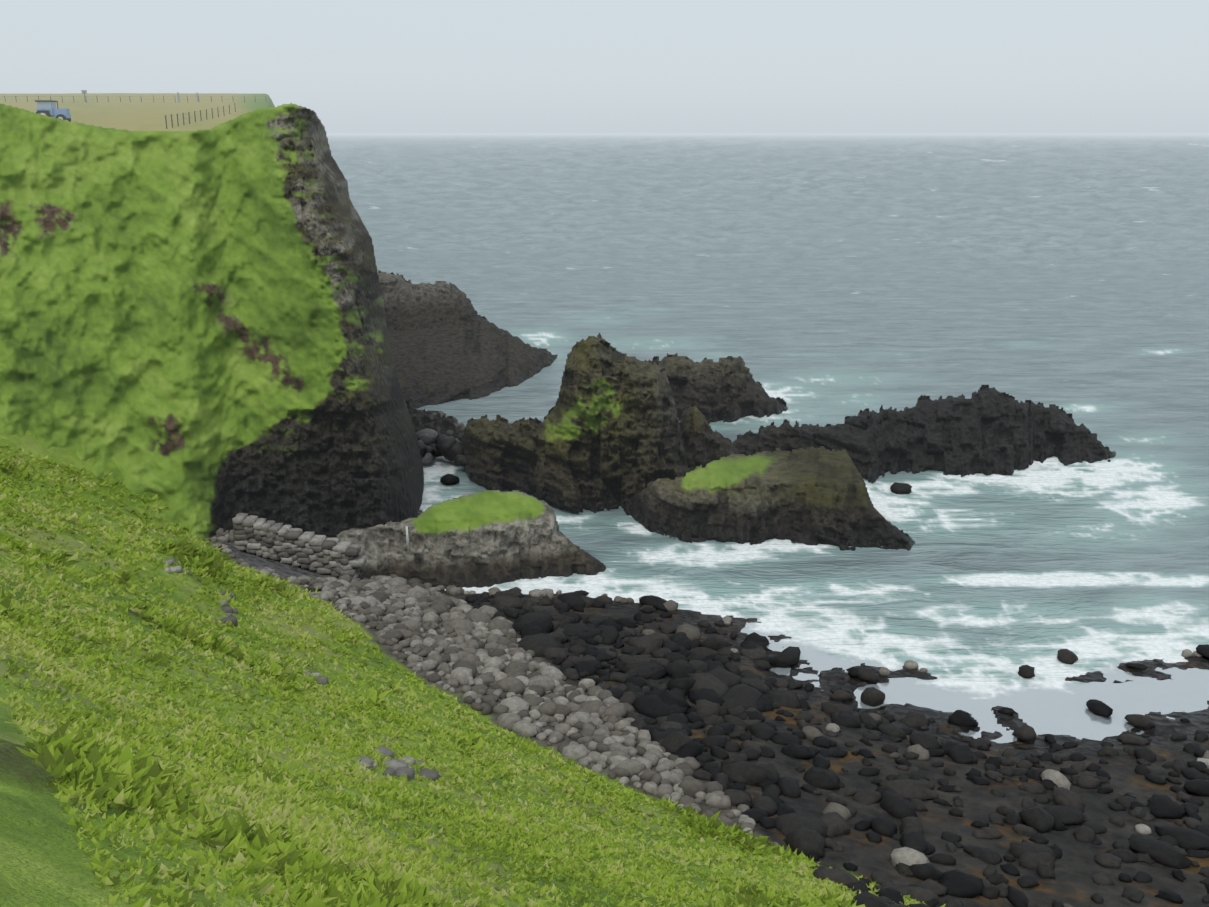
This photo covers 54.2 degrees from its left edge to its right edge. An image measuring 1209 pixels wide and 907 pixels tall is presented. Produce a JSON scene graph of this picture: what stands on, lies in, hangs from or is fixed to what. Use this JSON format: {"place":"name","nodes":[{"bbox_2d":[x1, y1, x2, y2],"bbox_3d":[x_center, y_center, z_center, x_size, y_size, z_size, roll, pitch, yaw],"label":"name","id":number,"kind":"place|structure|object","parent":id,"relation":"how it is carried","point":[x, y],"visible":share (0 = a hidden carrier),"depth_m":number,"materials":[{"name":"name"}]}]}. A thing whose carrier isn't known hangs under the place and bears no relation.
{"place":"outdoors","nodes":[
{"label":"outdoors","id":0,"kind":"place"},
{"bbox_2d":[0,103,423,540],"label":"headland cliff","id":1,"kind":"structure","parent":0,"point":[194,334],"depth_m":64.80,"materials":[{"name":"green plant"}]},
{"bbox_2d":[0,93,274,130],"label":"field","id":2,"kind":"structure","parent":1,"relation":"on","point":[148,113],"depth_m":194.98,"materials":[{"name":"beige plant"}]},
{"bbox_2d":[35,100,70,121],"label":"vehicle","id":3,"kind":"object","parent":2,"relation":"on","point":[48,108],"visible":0.54,"depth_m":124.73,"materials":[{"name":"blue paint"}]},
{"bbox_2d":[0,90,265,128],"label":"pasture fence","id":4,"kind":"object","parent":2,"relation":"on","point":[84,92],"visible":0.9,"depth_m":229.78,"materials":[{"name":"grey"}]},
{"bbox_2d":[0,430,1208,906],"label":"terrain","id":5,"kind":"structure","parent":0,"point":[42,860],"depth_m":35.22,"materials":[{"name":"green plant"}]},
{"bbox_2d":[232,513,366,578],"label":"slipway wall","id":6,"kind":"structure","parent":5,"relation":"on","point":[298,547],"depth_m":58.04,"materials":[{"name":"stone"}]},
{"bbox_2d":[406,401,464,435],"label":"gully rocks","id":7,"kind":"object","parent":5,"relation":"on","point":[422,419],"visible":0.06,"depth_m":86.56,"materials":[{"name":"grey stone"}]},
{"bbox_2d":[415,409,466,466],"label":"boulders","id":8,"kind":"object","parent":5,"relation":"on","point":[433,444],"visible":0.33,"depth_m":80.78,"materials":[{"name":"stone"}]},
{"bbox_2d":[337,490,605,588],"bbox_3d":[-6.900,5.028,62.614,14.760,4.674,8.418,-4,16,-14],"label":"grassy islet","id":9,"kind":"object","parent":5,"relation":"on","point":[487,538],"visible":0.67,"depth_m":60.57,"materials":[{"name":"grey stone"}]},
{"bbox_2d":[406,526,408,551],"bbox_3d":[-9.706,4.215,58.124,0.111,1.300,0.111,6,16,21],"label":"post","id":10,"kind":"object","parent":9,"relation":"on","point":[407,542],"visible":1,"depth_m":58.10,"materials":[{"name":"grey paint"}]},
{"bbox_2d":[0,443,945,906],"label":"turf blades","id":11,"kind":"object","parent":5,"relation":"on","point":[96,765],"visible":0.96,"depth_m":21.79,"materials":[{"name":"green plant"}]},
{"bbox_2d":[461,333,688,514],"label":"sea stack","id":12,"kind":"object","parent":5,"relation":"on","point":[606,433],"visible":0.83,"depth_m":72.47,"materials":[{"name":"brown stone"}]},
{"bbox_2d":[163,558,1208,780],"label":"rocks","id":13,"kind":"object","parent":5,"relation":"on","point":[400,767],"visible":0.44,"depth_m":26.10,"materials":[{"name":"grey stone"}]},
{"bbox_2d":[205,528,1208,906],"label":"beach cobbles","id":14,"kind":"object","parent":5,"relation":"on","point":[485,654],"visible":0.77,"depth_m":44.00,"materials":[{"name":"grey stone"}]},
{"bbox_2d":[440,474,1208,832],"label":"boulders","id":15,"kind":"object","parent":5,"relation":"on","point":[1036,818],"visible":0.77,"depth_m":44.55,"materials":[{"name":"black stone"}]},
{"bbox_2d":[466,588,1208,906],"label":"dark beach boulders","id":16,"kind":"object","parent":5,"relation":"on","point":[716,688],"visible":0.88,"depth_m":40.39,"materials":[{"name":"black stone"}]},
{"bbox_2d":[0,0,1208,132],"label":"sky","id":17,"kind":"structure","parent":0,"point":[362,66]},
{"bbox_2d":[326,133,1208,742],"bbox_3d":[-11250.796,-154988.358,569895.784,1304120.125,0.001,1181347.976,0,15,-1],"label":"sea water","id":18,"kind":"structure","parent":0,"point":[820,279],"depth_m":137.31,"materials":[{"name":"grey liquid"}]},
{"bbox_2d":[377,270,557,407],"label":"headland","id":19,"kind":"structure","parent":18,"relation":"in","point":[447,342],"depth_m":111.05,"materials":[{"name":"grey stone"}]},
{"bbox_2d":[679,405,738,471],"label":"rock","id":20,"kind":"object","parent":18,"relation":"in","point":[704,443],"visible":0.42,"depth_m":79.36,"materials":[{"name":"grey stone"}]},
{"bbox_2d":[653,353,787,422],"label":"sea rock","id":21,"kind":"object","parent":18,"relation":"in","point":[728,389],"visible":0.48,"depth_m":94.50,"materials":[{"name":"grey stone"}]},
{"bbox_2d":[629,446,914,550],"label":"rock","id":22,"kind":"object","parent":18,"relation":"in","point":[811,495],"visible":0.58,"depth_m":66.85,"materials":[{"name":"brown stone"}]},
{"bbox_2d":[733,385,1115,483],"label":"skerry","id":23,"kind":"structure","parent":18,"relation":"in","point":[986,430],"depth_m":81.52,"materials":[{"name":"black stone"}]}
]}

